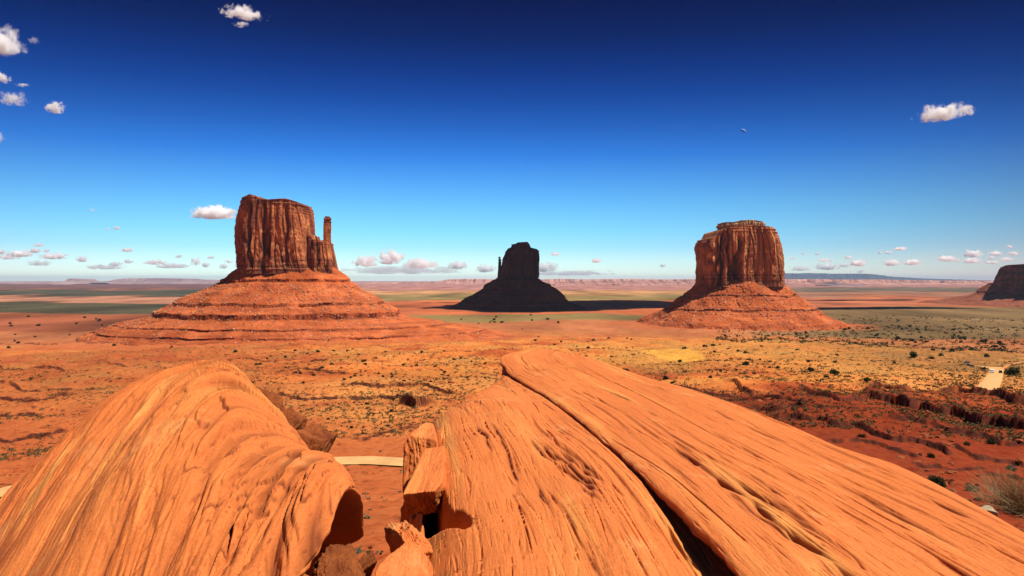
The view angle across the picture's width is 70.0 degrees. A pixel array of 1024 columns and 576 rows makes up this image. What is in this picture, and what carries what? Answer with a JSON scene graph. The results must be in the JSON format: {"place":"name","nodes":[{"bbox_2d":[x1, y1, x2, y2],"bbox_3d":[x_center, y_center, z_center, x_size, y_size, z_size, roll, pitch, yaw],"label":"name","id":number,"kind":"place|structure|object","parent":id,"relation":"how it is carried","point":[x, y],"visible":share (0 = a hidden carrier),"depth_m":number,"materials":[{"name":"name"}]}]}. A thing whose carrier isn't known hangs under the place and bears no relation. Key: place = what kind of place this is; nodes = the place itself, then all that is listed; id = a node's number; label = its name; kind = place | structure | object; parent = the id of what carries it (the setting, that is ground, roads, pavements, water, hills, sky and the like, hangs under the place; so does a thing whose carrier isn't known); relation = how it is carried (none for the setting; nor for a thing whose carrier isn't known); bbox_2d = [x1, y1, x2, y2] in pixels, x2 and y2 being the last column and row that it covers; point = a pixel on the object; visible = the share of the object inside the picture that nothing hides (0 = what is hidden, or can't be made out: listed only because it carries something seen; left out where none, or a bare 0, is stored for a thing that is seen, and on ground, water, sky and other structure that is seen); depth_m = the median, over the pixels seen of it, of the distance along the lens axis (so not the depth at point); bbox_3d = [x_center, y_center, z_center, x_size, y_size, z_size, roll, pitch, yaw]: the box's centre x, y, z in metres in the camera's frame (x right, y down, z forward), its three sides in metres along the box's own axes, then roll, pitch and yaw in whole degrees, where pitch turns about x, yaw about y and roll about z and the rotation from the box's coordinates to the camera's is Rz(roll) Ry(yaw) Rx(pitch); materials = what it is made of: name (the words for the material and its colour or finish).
{"place":"outdoors","nodes":[
{"label":"outdoors","id":0,"kind":"place"},
{"bbox_2d":[0,456,402,496],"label":"road","id":1,"kind":"structure","parent":0,"point":[380,460],"depth_m":152.35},
{"bbox_2d":[0,281,1023,575],"bbox_3d":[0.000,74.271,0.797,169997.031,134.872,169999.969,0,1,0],"label":"ground","id":2,"kind":"structure","parent":0,"point":[56,313],"depth_m":539.23,"materials":[{"name":"soil"}]},
{"bbox_2d":[52,279,108,284],"bbox_3d":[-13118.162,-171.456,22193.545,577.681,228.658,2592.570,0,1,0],"label":"mesa","id":3,"kind":"structure","parent":2,"relation":"on","point":[79,281],"depth_m":22013.07,"materials":[{"name":"stone"}]},
{"bbox_2d":[0,278,219,283],"bbox_3d":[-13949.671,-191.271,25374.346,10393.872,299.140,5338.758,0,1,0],"label":"mesa","id":4,"kind":"structure","parent":2,"relation":"on","point":[157,281],"depth_m":24705.28,"materials":[{"name":"stone"}]},
{"bbox_2d":[0,359,363,575],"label":"sandstone boulder","id":5,"kind":"object","parent":2,"relation":"on","point":[217,467],"visible":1,"depth_m":8.11,"materials":[{"name":"orange stone"}]},
{"bbox_2d":[261,389,284,411],"bbox_3d":[-4.007,2.129,11.807,0.652,1.106,0.930,0,1,-27],"label":"rock","id":6,"kind":"object","parent":5,"relation":"on","point":[275,399],"visible":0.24,"depth_m":11.87,"materials":[{"name":"orange stone"}]},
{"bbox_2d":[282,407,306,429],"bbox_3d":[-3.488,2.208,11.263,0.614,0.668,1.034,0,1,0],"label":"rock","id":7,"kind":"object","parent":5,"relation":"on","point":[296,420],"visible":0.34,"depth_m":11.14,"materials":[{"name":"orange stone"}]},
{"bbox_2d":[296,423,337,452],"bbox_3d":[-2.963,2.459,10.678,0.653,0.846,1.232,0,1,0],"label":"rock","id":8,"kind":"object","parent":5,"relation":"on","point":[315,436],"visible":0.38,"depth_m":10.60,"materials":[{"name":"orange stone"}]},
{"bbox_2d":[74,194,518,345],"bbox_3d":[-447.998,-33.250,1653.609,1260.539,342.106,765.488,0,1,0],"label":"butte","id":9,"kind":"object","parent":2,"relation":"on","point":[286,280],"visible":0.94,"depth_m":1537.23,"materials":[{"name":"stone"}]},
{"bbox_2d":[105,348,596,470],"bbox_3d":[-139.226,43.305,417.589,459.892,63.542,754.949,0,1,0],"label":"rubble","id":10,"kind":"object","parent":2,"relation":"on","point":[348,469],"visible":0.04,"depth_m":320.55,"materials":[{"name":"brown stone"}]},
{"bbox_2d":[0,339,1023,460],"bbox_3d":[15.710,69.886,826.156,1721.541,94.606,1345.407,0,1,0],"label":"scrub","id":11,"kind":"object","parent":2,"relation":"on","point":[794,408],"visible":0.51,"depth_m":239.45,"materials":[{"name":"green plant"}]},
{"bbox_2d":[448,242,587,310],"bbox_3d":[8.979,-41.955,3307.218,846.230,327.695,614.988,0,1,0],"label":"butte","id":12,"kind":"object","parent":2,"relation":"on","point":[517,284],"visible":0.96,"depth_m":3204.44,"materials":[{"name":"brown stone"}]},
{"bbox_2d":[356,279,695,283],"bbox_3d":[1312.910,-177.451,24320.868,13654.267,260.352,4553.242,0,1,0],"label":"mesa","id":13,"kind":"structure","parent":2,"relation":"on","point":[587,281],"depth_m":23772.72,"materials":[{"name":"stone"}]},
{"bbox_2d":[550,283,694,285],"bbox_3d":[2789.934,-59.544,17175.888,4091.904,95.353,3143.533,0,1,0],"label":"mesa","id":14,"kind":"structure","parent":2,"relation":"on","point":[621,284],"depth_m":16854.41,"materials":[{"name":"stone"}]},
{"bbox_2d":[356,432,1022,554],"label":"scrub","id":15,"kind":"object","parent":2,"relation":"on","point":[359,550],"visible":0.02,"depth_m":62.90,"materials":[{"name":"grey plant"}]},
{"bbox_2d":[400,349,1023,575],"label":"rock outcrop","id":16,"kind":"object","parent":2,"relation":"on","point":[558,463],"visible":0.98,"depth_m":8.52,"materials":[{"name":"orange stone"}]},
{"bbox_2d":[312,543,364,575],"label":"rock block","id":17,"kind":"object","parent":16,"relation":"on","point":[337,560],"visible":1,"depth_m":6.93,"materials":[{"name":"brown stone"}]},
{"bbox_2d":[359,551,376,575],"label":"rock block","id":18,"kind":"object","parent":16,"relation":"on","point":[368,562],"visible":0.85,"depth_m":7.18,"materials":[{"name":"orange stone"}]},
{"bbox_2d":[375,542,433,575],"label":"rock block","id":19,"kind":"object","parent":16,"relation":"on","point":[408,559],"visible":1,"depth_m":6.45,"materials":[{"name":"orange stone"}]},
{"bbox_2d":[384,520,432,559],"bbox_3d":[-1.059,2.797,7.606,0.339,0.667,0.841,0,1,-28],"label":"rock block","id":20,"kind":"object","parent":16,"relation":"on","point":[397,535],"visible":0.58,"depth_m":7.52,"materials":[{"name":"orange stone"}]},
{"bbox_2d":[402,423,437,492],"bbox_3d":[-1.556,2.875,12.555,0.653,0.798,2.891,0,1,-9],"label":"rock block","id":21,"kind":"object","parent":16,"relation":"on","point":[421,438],"visible":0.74,"depth_m":12.08,"materials":[{"name":"orange stone"}]},
{"bbox_2d":[403,446,446,514],"bbox_3d":[-1.161,2.828,10.501,0.582,0.590,2.618,0,1,0],"label":"rock block","id":22,"kind":"object","parent":16,"relation":"on","point":[424,489],"visible":0.91,"depth_m":9.76,"materials":[{"name":"orange stone"}]},
{"bbox_2d":[637,220,851,330],"bbox_3d":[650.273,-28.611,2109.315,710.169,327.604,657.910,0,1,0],"label":"butte","id":23,"kind":"object","parent":2,"relation":"on","point":[740,277],"visible":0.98,"depth_m":1996.35,"materials":[{"name":"stone"}]},
{"bbox_2d":[829,368,839,374],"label":"juniper","id":24,"kind":"object","parent":2,"relation":"on","point":[834,371],"visible":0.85,"depth_m":340.83,"materials":[{"name":"green plant"}]},
{"bbox_2d":[815,282,866,285],"bbox_3d":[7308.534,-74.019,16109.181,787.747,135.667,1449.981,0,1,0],"label":"mesa","id":25,"kind":"structure","parent":2,"relation":"on","point":[830,284],"depth_m":15984.18,"materials":[{"name":"stone"}]},
{"bbox_2d":[856,434,866,437],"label":"sagebrush","id":26,"kind":"object","parent":2,"relation":"on","point":[862,435],"visible":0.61,"depth_m":157.44,"materials":[{"name":"green plant"}]},
{"bbox_2d":[862,377,871,381],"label":"juniper","id":27,"kind":"object","parent":2,"relation":"on","point":[866,379],"visible":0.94,"depth_m":300.38,"materials":[{"name":"green plant"}]},
{"bbox_2d":[712,389,1023,531],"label":"rubble","id":28,"kind":"object","parent":2,"relation":"on","point":[951,482],"visible":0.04,"depth_m":132.79,"materials":[{"name":"brown stone"}]},
{"bbox_2d":[715,314,1023,352],"bbox_3d":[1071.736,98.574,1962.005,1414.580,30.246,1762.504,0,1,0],"label":"scrub","id":29,"kind":"object","parent":2,"relation":"on","point":[762,339],"visible":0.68,"depth_m":1558.30,"materials":[{"name":"green plant"}]},
{"bbox_2d":[785,279,992,284],"bbox_3d":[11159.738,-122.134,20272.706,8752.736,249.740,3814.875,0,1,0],"label":"mesa","id":30,"kind":"structure","parent":2,"relation":"on","point":[862,282],"depth_m":19793.76,"materials":[{"name":"stone"}]},
{"bbox_2d":[910,351,917,357],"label":"juniper","id":31,"kind":"object","parent":2,"relation":"on","point":[913,354],"visible":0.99,"depth_m":816.41,"materials":[{"name":"green plant"}]},
{"bbox_2d":[927,453,934,457],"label":"sagebrush","id":32,"kind":"object","parent":2,"relation":"on","point":[930,455],"visible":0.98,"depth_m":136.70,"materials":[{"name":"green plant"}]},
{"bbox_2d":[928,475,946,487],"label":"sagebrush","id":33,"kind":"object","parent":2,"relation":"on","point":[940,480],"visible":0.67,"depth_m":83.98,"materials":[{"name":"green plant"}]},
{"bbox_2d":[918,264,1023,306],"bbox_3d":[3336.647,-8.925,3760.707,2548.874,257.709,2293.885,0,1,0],"label":"mesa","id":34,"kind":"structure","parent":2,"relation":"on","point":[1005,288],"depth_m":3808.17,"materials":[{"name":"brown stone"}]},
{"bbox_2d":[964,484,979,491],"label":"sagebrush","id":35,"kind":"object","parent":2,"relation":"on","point":[966,487],"visible":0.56,"depth_m":85.07,"materials":[{"name":"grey plant"}]},
{"bbox_2d":[981,505,998,516],"bbox_3d":[23.385,11.116,36.113,0.832,0.639,0.790,0,1,0],"label":"rock","id":36,"kind":"object","parent":2,"relation":"on","point":[989,509],"visible":0.44,"depth_m":35.84,"materials":[{"name":"white stone"}]},
{"bbox_2d":[986,438,996,444],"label":"sagebrush","id":37,"kind":"object","parent":2,"relation":"on","point":[991,441],"visible":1,"depth_m":158.08,"materials":[{"name":"green plant"}]},
{"bbox_2d":[961,457,1023,516],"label":"dry bush","id":38,"kind":"object","parent":2,"relation":"on","point":[1012,505],"visible":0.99,"depth_m":66.22,"materials":[{"name":"beige plant"}]},
{"bbox_2d":[1005,465,1016,471],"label":"sagebrush","id":39,"kind":"object","parent":2,"relation":"on","point":[1012,469],"visible":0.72,"depth_m":126.23,"materials":[{"name":"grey plant"}]},
{"bbox_2d":[1003,367,1021,375],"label":"juniper","id":40,"kind":"object","parent":2,"relation":"on","point":[1013,370],"visible":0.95,"depth_m":434.92,"materials":[{"name":"green plant"}]},
{"bbox_2d":[0,0,1023,280],"label":"sky","id":41,"kind":"structure","parent":0,"point":[435,138],"materials":[{"name":"blue"}]},
{"bbox_2d":[784,273,991,280],"bbox_3d":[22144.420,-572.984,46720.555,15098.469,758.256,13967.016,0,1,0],"label":"mountain range","id":42,"kind":"structure","parent":0,"point":[826,276],"depth_m":45407.22,"materials":[{"name":"blue stone"}]},
{"bbox_2d":[977,367,1003,389],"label":"road","id":43,"kind":"structure","parent":0,"point":[991,381],"depth_m":359.63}
]}

